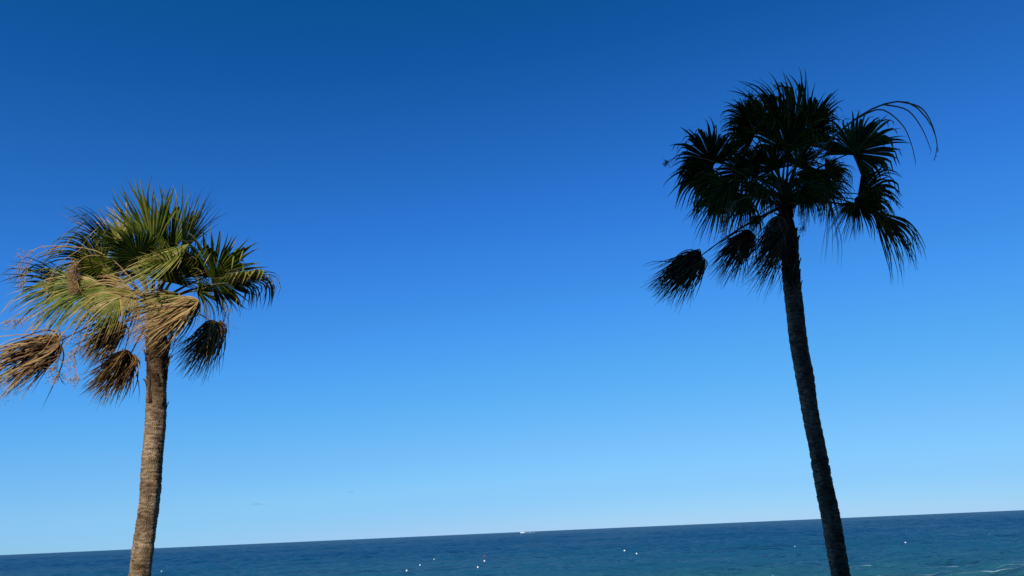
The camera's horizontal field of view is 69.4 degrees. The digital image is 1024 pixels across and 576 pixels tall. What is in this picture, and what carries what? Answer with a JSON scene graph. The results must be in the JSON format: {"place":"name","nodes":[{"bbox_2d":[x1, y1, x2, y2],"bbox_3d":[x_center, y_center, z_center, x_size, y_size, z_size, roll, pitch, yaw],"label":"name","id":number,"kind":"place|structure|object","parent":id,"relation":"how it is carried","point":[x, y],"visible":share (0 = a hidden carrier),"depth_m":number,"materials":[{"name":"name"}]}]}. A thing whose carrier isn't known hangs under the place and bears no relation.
{"place":"outdoors","nodes":[
{"label":"outdoors","id":0,"kind":"place"},
{"bbox_2d":[0,510,1023,575],"bbox_3d":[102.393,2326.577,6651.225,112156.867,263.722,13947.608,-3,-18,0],"label":"sea","id":1,"kind":"structure","parent":0,"point":[976,542],"depth_m":227.49,"materials":[{"name":"liquid"}]},
{"bbox_2d":[849,561,1021,575],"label":"surf foam","id":2,"kind":"object","parent":1,"relation":"on","point":[958,566],"visible":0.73,"depth_m":87.97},
{"bbox_2d":[0,0,1023,554],"label":"sky","id":3,"kind":"structure","parent":0,"point":[459,209],"materials":[{"name":"blue"}]},
{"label":"promenade","id":4,"kind":"structure","parent":0,"visible":0},
{"bbox_2d":[0,176,280,575],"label":"palm tree","id":5,"kind":"object","parent":4,"relation":"on","point":[94,289],"visible":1,"depth_m":13.24,"materials":[{"name":"green plant"}]},
{"bbox_2d":[644,67,938,575],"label":"palm tree","id":6,"kind":"object","parent":4,"relation":"on","point":[806,129],"visible":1,"depth_m":14.59,"materials":[{"name":"green plant"}]}
]}

